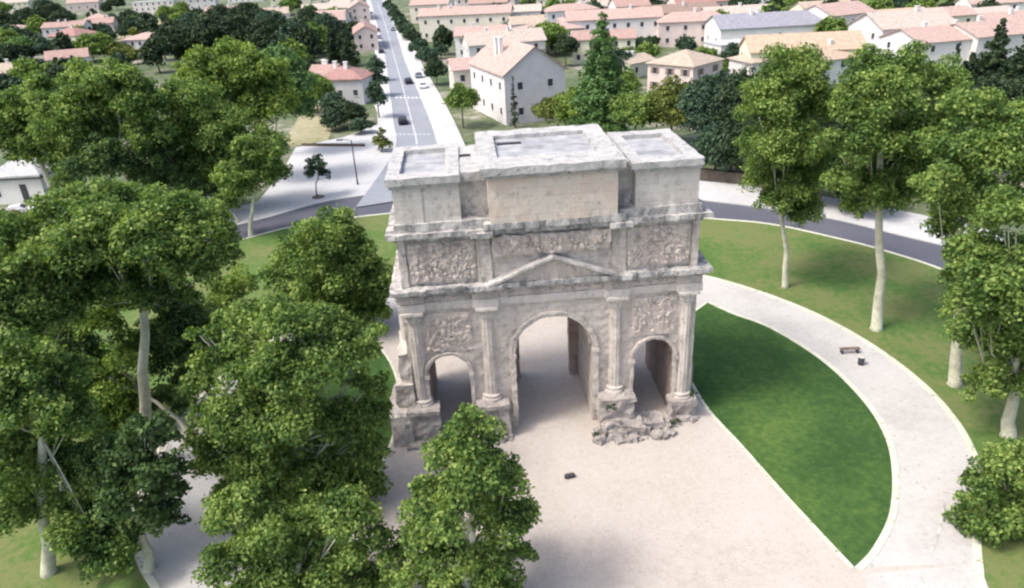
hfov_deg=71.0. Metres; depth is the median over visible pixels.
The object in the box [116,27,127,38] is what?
garden tree
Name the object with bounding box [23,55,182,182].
plane tree
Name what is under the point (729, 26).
hall
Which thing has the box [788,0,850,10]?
town house
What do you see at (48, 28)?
town house
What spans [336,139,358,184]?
street lamp
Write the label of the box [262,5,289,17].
town house
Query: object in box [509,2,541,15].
long house
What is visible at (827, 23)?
garden tree
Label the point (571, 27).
town house
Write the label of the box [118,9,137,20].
tree
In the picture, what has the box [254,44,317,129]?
plane tree
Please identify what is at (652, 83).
window
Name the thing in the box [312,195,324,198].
tree pit
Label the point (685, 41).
bush
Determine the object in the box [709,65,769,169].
tree
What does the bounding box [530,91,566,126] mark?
tree
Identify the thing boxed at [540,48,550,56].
garden tree
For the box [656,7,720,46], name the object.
town house
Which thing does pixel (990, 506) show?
shrub
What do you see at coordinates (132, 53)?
tree
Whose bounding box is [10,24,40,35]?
town house
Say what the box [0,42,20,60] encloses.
garden tree
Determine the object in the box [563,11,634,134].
conifer
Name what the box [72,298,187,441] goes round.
plane tree
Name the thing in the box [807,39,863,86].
town house
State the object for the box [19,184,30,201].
door
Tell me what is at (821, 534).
kerb
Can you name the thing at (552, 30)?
tree
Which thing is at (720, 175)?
garden wall
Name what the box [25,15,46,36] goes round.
garden tree
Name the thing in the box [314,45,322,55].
garden tree
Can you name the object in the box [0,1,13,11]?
tree
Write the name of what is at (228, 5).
town house
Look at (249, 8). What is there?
pine tree
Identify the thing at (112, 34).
garden tree
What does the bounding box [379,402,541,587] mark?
plane tree
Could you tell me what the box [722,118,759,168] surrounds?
tree
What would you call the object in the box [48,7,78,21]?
tree
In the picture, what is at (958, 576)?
path
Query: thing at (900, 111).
tree
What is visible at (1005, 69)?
conifer
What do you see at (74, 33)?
town house
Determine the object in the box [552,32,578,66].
tree
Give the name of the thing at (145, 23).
garden tree
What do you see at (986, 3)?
garden tree
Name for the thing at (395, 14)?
clipped tree
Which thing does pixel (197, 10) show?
garden tree
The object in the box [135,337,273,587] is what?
kerb
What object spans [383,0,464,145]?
pavement
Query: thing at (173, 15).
garden tree
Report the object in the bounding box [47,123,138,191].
plane tree
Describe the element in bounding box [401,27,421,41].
clipped tree
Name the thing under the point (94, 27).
garden tree
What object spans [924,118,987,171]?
tree
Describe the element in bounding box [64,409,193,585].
plane tree
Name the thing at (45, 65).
tree
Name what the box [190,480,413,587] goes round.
plane tree
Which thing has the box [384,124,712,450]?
triumphal arch
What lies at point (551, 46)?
garden tree
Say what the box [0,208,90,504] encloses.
plane tree
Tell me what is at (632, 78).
bush
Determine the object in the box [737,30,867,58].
town house
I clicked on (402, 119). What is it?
parked car
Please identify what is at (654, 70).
window
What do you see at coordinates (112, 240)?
plane tree
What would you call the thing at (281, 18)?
pine tree
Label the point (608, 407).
weed
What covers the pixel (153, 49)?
garden tree
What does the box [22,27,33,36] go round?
garden tree
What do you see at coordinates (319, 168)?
young tree
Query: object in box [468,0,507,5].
town house
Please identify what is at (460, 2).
town house
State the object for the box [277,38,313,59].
garden tree
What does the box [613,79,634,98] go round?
bush
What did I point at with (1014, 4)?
town house
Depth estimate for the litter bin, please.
55.53 m
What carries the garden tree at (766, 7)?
on the ground at (475, 120)
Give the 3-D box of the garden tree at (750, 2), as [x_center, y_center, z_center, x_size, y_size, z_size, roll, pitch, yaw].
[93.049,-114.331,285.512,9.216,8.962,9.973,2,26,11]
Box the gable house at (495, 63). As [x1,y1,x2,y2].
[467,36,567,125]
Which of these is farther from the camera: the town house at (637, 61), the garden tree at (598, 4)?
the garden tree at (598, 4)
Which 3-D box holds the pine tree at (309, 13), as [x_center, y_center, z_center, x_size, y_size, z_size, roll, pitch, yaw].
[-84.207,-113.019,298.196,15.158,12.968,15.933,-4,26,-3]
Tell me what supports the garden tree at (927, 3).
on the ground at (475, 120)
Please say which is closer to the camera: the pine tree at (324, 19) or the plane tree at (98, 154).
the plane tree at (98, 154)
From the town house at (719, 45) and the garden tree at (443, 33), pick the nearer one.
the town house at (719, 45)
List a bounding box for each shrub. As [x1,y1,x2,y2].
[372,126,393,151]
[941,436,1023,547]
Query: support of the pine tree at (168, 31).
on the ground at (475, 120)
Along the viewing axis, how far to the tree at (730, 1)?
287.97 m
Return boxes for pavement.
[199,181,1019,246]
[366,0,396,149]
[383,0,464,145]
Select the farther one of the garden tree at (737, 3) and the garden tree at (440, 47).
the garden tree at (737, 3)
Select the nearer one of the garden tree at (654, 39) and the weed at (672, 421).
the weed at (672, 421)
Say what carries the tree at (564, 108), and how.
on the ground at (475, 120)
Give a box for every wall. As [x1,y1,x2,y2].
[302,143,364,146]
[700,168,765,187]
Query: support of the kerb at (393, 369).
on the plaza at (702, 501)
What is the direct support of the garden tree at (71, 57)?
on the ground at (475, 120)
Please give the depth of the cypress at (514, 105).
133.07 m
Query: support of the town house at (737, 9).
on the ground at (475, 120)
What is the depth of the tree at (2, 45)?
260.65 m
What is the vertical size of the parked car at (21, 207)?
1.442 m
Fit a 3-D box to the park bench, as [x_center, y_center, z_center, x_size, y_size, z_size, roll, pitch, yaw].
[27.005,4.522,57.399,1.600,0.420,0.390,-3,26,1]
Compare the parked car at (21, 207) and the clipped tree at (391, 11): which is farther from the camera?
the clipped tree at (391, 11)
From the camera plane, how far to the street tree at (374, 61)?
187.65 m
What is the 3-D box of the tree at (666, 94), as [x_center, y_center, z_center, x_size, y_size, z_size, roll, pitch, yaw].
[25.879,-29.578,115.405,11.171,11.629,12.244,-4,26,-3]
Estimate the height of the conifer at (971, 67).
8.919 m
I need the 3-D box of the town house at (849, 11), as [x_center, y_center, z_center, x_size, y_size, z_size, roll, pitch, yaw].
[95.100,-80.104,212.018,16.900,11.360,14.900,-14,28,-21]
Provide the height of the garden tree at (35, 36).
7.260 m
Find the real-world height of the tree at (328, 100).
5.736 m
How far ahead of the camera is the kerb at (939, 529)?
40.52 m
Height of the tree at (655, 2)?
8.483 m
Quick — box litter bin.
[858,355,865,365]
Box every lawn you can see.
[0,214,1023,587]
[225,351,394,569]
[692,303,891,566]
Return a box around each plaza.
[147,303,973,587]
[248,103,392,213]
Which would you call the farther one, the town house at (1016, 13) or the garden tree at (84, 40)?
the garden tree at (84, 40)
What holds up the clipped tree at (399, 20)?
on the pavement at (445, 128)
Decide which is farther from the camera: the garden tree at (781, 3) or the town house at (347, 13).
the town house at (347, 13)
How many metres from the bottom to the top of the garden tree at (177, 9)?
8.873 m
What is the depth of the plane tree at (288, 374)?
39.31 m
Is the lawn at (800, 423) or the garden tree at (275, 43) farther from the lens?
the garden tree at (275, 43)
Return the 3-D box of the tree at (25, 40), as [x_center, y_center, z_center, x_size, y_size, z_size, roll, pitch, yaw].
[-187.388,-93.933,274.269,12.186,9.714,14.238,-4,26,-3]
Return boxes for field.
[113,19,168,56]
[287,105,331,145]
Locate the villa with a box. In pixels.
[645,49,725,91]
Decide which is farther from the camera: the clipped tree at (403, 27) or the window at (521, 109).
the clipped tree at (403, 27)
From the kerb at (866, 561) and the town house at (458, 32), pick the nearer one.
the kerb at (866, 561)
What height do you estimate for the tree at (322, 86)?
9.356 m
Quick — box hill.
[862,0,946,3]
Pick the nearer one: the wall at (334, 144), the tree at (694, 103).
the tree at (694, 103)
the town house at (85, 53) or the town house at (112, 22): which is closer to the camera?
the town house at (85, 53)
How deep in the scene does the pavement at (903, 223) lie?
90.80 m
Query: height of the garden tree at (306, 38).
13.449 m
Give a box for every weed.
[606,402,617,411]
[669,419,680,424]
[689,389,697,397]
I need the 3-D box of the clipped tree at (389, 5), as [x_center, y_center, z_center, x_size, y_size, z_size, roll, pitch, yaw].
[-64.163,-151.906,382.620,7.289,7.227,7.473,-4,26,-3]
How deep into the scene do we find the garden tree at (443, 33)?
228.54 m
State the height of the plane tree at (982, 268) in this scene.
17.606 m
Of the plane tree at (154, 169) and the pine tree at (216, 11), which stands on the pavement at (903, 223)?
the plane tree at (154, 169)
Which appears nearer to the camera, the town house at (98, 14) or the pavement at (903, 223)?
the pavement at (903, 223)
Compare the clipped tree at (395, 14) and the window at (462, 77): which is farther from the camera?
the clipped tree at (395, 14)
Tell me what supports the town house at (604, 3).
on the ground at (475, 120)
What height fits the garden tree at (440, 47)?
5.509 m
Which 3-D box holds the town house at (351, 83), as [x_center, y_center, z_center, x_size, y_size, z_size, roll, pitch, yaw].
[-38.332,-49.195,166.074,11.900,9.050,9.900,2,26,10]
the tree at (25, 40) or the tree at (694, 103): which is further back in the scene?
the tree at (25, 40)
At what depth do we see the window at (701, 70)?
151.54 m
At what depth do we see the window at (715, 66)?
155.04 m
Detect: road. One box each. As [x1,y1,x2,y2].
[202,196,953,267]
[356,0,436,206]
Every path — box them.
[143,297,396,587]
[696,277,973,567]
[862,564,987,587]
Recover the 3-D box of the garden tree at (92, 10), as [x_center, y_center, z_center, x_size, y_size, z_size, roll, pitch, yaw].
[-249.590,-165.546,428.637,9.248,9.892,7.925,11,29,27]
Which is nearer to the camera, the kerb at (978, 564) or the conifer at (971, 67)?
the kerb at (978, 564)
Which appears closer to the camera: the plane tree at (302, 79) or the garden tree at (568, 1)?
the plane tree at (302, 79)
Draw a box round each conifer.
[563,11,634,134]
[961,52,983,85]
[976,18,1011,80]
[990,56,1020,92]
[1011,35,1023,79]
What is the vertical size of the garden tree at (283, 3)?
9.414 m
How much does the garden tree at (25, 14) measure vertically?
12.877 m
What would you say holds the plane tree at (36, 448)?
on the lawn at (832, 278)
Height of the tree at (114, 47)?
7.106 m
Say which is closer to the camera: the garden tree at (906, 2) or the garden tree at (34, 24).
the garden tree at (906, 2)
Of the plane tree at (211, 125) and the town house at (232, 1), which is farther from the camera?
the town house at (232, 1)
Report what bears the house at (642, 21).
on the ground at (475, 120)
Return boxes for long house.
[417,4,513,41]
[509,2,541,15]
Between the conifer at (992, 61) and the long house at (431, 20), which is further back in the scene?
the long house at (431, 20)
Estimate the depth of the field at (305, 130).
140.48 m
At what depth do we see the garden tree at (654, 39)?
218.76 m
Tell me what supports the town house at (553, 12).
on the ground at (475, 120)
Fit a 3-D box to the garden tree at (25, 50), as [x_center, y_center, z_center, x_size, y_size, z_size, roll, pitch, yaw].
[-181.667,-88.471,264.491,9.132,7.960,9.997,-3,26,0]
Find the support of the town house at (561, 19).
on the ground at (475, 120)
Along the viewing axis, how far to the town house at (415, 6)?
336.27 m
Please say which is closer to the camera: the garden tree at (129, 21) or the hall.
the hall
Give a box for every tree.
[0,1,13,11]
[0,10,25,24]
[0,27,19,43]
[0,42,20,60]
[0,43,4,62]
[0,69,77,187]
[0,73,23,91]
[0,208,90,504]
[0,326,139,579]
[4,23,29,36]
[4,39,33,54]
[4,55,43,64]
[5,175,245,457]
[6,56,43,79]
[7,34,34,56]
[12,7,31,17]
[13,42,33,57]
[15,303,104,399]
[19,7,32,20]
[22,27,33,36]
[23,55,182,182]
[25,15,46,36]
[26,34,44,39]
[29,7,49,21]
[31,0,53,7]
[32,36,51,55]
[39,3,66,15]
[39,61,51,71]
[45,57,72,85]
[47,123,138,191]
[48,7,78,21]
[50,31,74,50]
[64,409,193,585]
[66,55,81,62]
[72,32,105,62]
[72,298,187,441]
[85,8,97,16]
[89,20,96,30]
[89,31,113,59]
[95,22,112,33]
[98,1,112,12]
[102,28,117,38]
[102,41,134,56]
[104,13,122,23]
[105,0,125,9]
[108,51,133,63]
[109,56,133,70]
[116,23,129,29]
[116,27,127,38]
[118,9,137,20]
[122,15,137,27]
[123,131,240,222]
[125,49,140,61]
[127,26,140,35]
[133,279,226,417]
[135,12,158,23]
[135,13,158,32]
[137,35,170,72]
[147,18,190,66]
[153,4,172,18]
[157,73,293,203]
[158,13,167,22]
[168,12,179,21]
[168,36,302,129]
[171,1,190,11]
[173,5,187,13]
[173,11,198,25]
[175,289,395,533]
[178,13,226,50]
[188,8,203,14]
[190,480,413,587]
[203,3,237,20]
[203,262,262,334]
[208,133,285,236]
[212,35,239,56]
[216,12,252,42]
[231,1,264,17]
[243,15,280,49]
[250,9,291,24]
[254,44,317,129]
[256,203,392,326]
[265,40,295,54]
[275,16,320,49]
[277,0,293,11]
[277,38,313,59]
[285,0,300,14]
[290,5,322,20]
[291,23,320,60]
[298,57,315,70]
[300,17,311,23]
[303,70,336,113]
[303,153,331,195]
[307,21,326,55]
[310,11,341,32]
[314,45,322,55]
[317,91,347,110]
[327,6,341,9]
[345,21,357,32]
[365,79,387,117]
[366,54,386,69]
[368,66,389,84]
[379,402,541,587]
[382,0,391,7]
[385,2,397,9]
[387,6,399,16]
[390,10,404,20]
[394,16,408,26]
[395,22,416,33]
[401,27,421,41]
[408,37,428,51]
[414,46,439,63]
[423,56,448,84]
[431,24,453,54]
[431,41,448,58]
[441,81,481,127]
[519,0,535,4]
[520,0,532,4]
[528,19,570,49]
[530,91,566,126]
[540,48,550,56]
[542,0,560,8]
[549,40,559,54]
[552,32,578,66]
[553,86,586,123]
[561,0,576,3]
[585,1,600,7]
[589,0,604,8]
[607,90,659,130]
[641,74,697,130]
[643,35,660,45]
[649,0,663,4]
[676,65,737,163]
[682,78,697,125]
[690,120,732,172]
[707,116,745,170]
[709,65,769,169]
[716,9,729,13]
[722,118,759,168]
[728,0,750,5]
[728,0,760,3]
[731,42,839,288]
[740,0,757,3]
[760,1,782,11]
[765,0,785,7]
[765,6,779,11]
[783,0,805,6]
[807,39,973,331]
[814,15,848,31]
[815,129,849,198]
[817,113,885,133]
[821,0,839,3]
[828,155,869,211]
[866,0,894,9]
[888,102,930,174]
[891,0,900,7]
[901,0,912,7]
[904,0,936,7]
[906,85,1023,388]
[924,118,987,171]
[934,184,1023,440]
[937,1,954,6]
[969,73,1014,121]
[977,0,1001,6]
[1004,76,1023,134]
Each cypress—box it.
[324,23,341,63]
[335,32,344,58]
[339,20,360,66]
[510,76,519,127]
[951,42,961,67]
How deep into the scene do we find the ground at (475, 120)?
152.68 m
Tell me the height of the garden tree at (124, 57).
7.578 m
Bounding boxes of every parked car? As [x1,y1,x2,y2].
[6,203,33,213]
[398,115,407,124]
[404,77,412,83]
[415,72,422,77]
[418,81,426,88]
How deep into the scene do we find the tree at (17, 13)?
431.53 m
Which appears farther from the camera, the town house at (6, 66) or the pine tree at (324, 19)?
the pine tree at (324, 19)
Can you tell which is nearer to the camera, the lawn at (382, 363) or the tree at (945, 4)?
the lawn at (382, 363)
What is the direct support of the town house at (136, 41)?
on the ground at (475, 120)
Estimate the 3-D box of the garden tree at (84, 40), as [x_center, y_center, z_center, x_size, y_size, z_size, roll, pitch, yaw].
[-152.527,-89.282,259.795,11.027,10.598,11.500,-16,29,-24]
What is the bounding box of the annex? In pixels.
[446,57,472,91]
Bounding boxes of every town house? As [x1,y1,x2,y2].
[0,0,34,11]
[0,59,12,73]
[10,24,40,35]
[40,19,91,39]
[44,47,91,62]
[46,24,97,41]
[65,0,102,11]
[83,11,104,20]
[91,15,117,31]
[119,32,170,53]
[180,0,218,9]
[203,3,237,12]
[228,0,263,2]
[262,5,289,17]
[270,0,312,6]
[301,1,349,11]
[309,59,341,101]
[316,8,349,22]
[322,61,374,104]
[329,0,352,2]
[329,12,345,22]
[348,0,370,21]
[352,20,378,51]
[408,0,454,23]
[453,23,506,57]
[455,0,466,5]
[460,26,546,56]
[467,0,518,5]
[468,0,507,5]
[507,14,545,28]
[510,21,585,52]
[536,0,587,5]
[541,3,600,21]
[555,17,565,21]
[570,28,636,63]
[576,0,608,8]
[607,0,650,8]
[618,50,656,77]
[637,1,718,15]
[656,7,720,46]
[665,0,729,5]
[700,2,767,13]
[703,39,741,56]
[727,54,771,77]
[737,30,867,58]
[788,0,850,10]
[803,0,876,26]
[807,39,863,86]
[846,5,954,53]
[876,6,924,11]
[877,19,972,67]
[919,5,978,22]
[950,15,1023,65]
[953,0,1023,9]
[972,5,1014,13]
[975,6,1023,20]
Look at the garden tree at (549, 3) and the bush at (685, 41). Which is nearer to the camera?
the bush at (685, 41)
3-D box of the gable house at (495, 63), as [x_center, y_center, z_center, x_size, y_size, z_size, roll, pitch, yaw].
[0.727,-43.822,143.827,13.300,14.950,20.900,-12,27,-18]
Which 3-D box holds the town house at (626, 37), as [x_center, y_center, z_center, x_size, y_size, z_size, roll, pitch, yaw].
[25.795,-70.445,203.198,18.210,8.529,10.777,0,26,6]
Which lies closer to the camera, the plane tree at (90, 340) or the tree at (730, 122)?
the plane tree at (90, 340)
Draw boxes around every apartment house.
[132,0,177,15]
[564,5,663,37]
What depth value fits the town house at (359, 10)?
363.16 m
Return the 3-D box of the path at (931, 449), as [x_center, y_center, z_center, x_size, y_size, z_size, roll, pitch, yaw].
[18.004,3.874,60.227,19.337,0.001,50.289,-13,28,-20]
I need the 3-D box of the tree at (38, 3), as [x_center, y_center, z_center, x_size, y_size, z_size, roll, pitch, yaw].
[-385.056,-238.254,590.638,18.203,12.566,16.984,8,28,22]
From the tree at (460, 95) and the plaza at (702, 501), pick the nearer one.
the plaza at (702, 501)
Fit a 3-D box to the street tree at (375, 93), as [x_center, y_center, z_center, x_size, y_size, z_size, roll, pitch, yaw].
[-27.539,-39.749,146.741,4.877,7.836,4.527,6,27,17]
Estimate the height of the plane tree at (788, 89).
22.738 m
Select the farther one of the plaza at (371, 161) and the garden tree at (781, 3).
the garden tree at (781, 3)
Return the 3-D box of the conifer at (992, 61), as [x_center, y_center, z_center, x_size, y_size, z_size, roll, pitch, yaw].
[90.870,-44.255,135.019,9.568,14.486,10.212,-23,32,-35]
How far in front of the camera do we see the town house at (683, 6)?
258.00 m
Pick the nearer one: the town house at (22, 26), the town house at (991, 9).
the town house at (991, 9)
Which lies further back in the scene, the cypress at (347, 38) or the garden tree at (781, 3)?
the garden tree at (781, 3)
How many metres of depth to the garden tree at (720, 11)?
234.32 m
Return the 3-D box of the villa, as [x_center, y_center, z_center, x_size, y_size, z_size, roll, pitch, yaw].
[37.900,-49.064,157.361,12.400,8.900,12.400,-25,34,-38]
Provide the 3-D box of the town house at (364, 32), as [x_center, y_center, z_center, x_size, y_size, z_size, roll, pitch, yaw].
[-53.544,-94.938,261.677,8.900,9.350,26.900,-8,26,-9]
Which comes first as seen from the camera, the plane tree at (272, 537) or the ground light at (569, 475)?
the plane tree at (272, 537)
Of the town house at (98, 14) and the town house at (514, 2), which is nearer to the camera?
the town house at (514, 2)
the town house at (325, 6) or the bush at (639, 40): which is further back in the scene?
the town house at (325, 6)
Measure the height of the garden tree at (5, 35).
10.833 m
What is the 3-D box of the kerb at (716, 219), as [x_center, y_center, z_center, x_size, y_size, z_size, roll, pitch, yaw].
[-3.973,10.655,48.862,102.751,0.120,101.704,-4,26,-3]
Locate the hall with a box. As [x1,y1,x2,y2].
[703,8,822,41]
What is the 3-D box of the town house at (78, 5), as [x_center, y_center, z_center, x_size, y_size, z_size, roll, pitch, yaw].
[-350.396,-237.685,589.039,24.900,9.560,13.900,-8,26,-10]
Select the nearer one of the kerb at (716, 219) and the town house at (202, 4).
the kerb at (716, 219)
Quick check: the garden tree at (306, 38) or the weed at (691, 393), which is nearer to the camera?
the weed at (691, 393)
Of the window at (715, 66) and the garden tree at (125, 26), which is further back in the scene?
the garden tree at (125, 26)
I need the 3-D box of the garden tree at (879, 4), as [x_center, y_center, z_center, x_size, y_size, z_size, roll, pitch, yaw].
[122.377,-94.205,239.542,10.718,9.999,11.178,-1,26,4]
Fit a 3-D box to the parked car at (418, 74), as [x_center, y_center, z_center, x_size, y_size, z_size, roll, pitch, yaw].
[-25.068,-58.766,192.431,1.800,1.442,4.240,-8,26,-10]
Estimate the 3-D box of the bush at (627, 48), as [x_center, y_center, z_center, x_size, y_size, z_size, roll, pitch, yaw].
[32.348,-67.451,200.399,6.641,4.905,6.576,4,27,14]
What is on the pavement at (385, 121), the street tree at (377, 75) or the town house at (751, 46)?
the street tree at (377, 75)
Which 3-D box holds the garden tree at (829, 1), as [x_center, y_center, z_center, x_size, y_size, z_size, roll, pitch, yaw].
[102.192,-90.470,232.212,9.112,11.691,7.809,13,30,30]
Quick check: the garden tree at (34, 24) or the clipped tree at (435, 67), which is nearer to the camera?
the clipped tree at (435, 67)
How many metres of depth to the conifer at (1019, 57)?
131.46 m
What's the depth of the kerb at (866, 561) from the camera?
45.79 m
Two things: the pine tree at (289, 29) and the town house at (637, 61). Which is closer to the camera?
the town house at (637, 61)
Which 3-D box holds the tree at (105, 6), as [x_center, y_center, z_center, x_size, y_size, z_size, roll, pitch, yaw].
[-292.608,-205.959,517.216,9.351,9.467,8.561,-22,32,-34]
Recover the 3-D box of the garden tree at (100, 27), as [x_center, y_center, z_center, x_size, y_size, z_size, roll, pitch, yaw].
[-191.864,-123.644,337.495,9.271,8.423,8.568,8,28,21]
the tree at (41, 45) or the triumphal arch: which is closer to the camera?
the triumphal arch
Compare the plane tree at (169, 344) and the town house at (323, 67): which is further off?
the town house at (323, 67)
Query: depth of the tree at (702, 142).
96.54 m
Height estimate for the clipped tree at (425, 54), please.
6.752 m
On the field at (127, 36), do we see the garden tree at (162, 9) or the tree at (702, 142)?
the garden tree at (162, 9)
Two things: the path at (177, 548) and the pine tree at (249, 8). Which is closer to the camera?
the path at (177, 548)
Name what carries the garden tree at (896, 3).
on the ground at (475, 120)
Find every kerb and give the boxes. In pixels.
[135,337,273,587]
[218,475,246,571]
[242,213,941,269]
[349,336,394,541]
[692,302,853,567]
[703,275,985,587]
[708,301,898,571]
[930,491,945,552]
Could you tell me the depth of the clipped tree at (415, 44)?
222.78 m
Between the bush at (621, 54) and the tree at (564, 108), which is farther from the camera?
the bush at (621, 54)
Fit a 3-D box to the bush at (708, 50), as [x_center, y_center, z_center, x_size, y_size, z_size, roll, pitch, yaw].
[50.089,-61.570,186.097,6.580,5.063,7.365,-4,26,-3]
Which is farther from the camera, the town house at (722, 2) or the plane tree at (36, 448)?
the town house at (722, 2)
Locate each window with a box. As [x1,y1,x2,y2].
[352,89,357,95]
[460,74,465,81]
[517,81,523,90]
[518,107,524,115]
[547,78,552,86]
[650,66,658,73]
[650,81,658,88]
[665,68,673,75]
[680,69,689,76]
[697,67,703,75]
[712,64,717,71]
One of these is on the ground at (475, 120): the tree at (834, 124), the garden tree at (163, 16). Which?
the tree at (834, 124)
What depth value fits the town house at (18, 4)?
642.72 m
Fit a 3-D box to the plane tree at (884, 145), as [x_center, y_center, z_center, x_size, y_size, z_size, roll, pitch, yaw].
[28.943,-7.763,56.666,12.506,23.446,8.449,-25,33,-37]
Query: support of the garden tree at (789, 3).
on the ground at (475, 120)
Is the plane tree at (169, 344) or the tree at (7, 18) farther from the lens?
the tree at (7, 18)
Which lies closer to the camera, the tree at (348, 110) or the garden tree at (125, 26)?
the tree at (348, 110)
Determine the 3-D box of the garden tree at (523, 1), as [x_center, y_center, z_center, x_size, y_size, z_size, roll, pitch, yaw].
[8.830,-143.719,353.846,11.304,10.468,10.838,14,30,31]
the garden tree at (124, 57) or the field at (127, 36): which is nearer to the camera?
the garden tree at (124, 57)
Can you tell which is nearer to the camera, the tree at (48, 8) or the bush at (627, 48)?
the bush at (627, 48)
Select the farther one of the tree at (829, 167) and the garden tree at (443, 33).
the garden tree at (443, 33)
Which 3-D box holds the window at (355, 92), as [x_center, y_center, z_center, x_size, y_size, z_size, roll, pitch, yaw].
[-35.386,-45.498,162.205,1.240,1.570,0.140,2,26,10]
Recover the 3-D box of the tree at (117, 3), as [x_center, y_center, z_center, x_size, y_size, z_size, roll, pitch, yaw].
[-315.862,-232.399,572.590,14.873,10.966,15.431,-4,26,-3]
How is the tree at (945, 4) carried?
on the ground at (475, 120)
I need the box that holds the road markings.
[378,5,420,143]
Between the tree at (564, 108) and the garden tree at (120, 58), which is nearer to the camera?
the tree at (564, 108)
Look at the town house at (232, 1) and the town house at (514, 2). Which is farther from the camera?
the town house at (232, 1)
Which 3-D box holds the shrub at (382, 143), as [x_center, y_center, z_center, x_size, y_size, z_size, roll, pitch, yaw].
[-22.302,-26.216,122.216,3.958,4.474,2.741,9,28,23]
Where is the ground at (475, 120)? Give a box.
[0,0,1023,235]
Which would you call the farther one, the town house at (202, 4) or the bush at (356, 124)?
the town house at (202, 4)
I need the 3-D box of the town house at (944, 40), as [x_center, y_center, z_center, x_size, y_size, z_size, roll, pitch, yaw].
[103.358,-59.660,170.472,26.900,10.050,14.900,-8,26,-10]
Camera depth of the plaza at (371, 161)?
112.63 m
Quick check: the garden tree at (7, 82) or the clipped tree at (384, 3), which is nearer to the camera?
the garden tree at (7, 82)
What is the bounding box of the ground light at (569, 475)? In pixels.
[564,472,574,478]
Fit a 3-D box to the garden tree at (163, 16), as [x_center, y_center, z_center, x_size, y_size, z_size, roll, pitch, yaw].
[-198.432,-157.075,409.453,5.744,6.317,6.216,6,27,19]
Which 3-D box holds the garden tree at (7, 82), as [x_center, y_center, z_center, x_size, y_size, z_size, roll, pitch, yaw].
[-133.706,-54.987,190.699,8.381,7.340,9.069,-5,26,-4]
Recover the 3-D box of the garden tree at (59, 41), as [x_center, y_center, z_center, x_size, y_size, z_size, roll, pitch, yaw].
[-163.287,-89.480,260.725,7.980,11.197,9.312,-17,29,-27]
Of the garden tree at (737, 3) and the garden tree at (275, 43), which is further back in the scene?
the garden tree at (737, 3)
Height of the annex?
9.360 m
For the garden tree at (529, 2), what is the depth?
347.79 m
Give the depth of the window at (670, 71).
153.60 m
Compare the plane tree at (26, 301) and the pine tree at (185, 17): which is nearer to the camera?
the plane tree at (26, 301)
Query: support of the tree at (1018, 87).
on the ground at (475, 120)
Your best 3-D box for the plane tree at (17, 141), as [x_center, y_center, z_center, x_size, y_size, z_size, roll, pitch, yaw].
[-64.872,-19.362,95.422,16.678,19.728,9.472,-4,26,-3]
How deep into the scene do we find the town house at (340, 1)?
415.49 m
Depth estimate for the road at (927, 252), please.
85.80 m
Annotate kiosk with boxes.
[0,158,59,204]
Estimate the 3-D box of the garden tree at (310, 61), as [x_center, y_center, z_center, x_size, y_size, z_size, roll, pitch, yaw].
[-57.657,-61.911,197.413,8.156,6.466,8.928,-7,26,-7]
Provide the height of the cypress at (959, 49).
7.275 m
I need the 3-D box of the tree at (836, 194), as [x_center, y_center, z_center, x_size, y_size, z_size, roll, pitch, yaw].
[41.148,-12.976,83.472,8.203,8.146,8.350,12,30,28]
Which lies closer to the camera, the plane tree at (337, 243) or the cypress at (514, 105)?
the plane tree at (337, 243)
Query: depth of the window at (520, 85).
134.57 m
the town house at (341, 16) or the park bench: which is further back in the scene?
the town house at (341, 16)
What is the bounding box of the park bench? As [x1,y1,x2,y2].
[839,347,860,353]
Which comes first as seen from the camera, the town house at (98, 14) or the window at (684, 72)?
the window at (684, 72)
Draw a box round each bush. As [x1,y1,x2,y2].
[348,117,374,132]
[609,46,632,65]
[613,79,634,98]
[619,65,642,91]
[621,45,638,53]
[635,37,649,46]
[635,40,661,57]
[674,33,697,50]
[695,46,717,55]
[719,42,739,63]
[722,60,728,71]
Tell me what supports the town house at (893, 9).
on the ground at (475, 120)
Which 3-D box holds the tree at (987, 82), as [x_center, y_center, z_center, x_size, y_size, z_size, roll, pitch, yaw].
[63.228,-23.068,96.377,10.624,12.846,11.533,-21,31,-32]
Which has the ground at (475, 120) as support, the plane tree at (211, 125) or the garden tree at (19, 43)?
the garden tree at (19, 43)
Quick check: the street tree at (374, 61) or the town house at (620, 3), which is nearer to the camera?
the street tree at (374, 61)
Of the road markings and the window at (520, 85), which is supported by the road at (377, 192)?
the road markings
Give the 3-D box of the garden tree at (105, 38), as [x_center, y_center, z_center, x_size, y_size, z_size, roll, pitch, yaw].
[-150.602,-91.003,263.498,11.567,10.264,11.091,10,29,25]
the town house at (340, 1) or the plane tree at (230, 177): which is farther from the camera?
the town house at (340, 1)
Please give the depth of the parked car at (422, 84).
176.24 m
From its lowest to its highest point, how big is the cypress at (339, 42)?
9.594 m
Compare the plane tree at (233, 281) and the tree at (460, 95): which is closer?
the plane tree at (233, 281)
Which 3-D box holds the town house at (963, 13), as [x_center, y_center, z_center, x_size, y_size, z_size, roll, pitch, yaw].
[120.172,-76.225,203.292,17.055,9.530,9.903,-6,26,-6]
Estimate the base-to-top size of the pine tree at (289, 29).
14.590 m
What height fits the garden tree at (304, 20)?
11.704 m

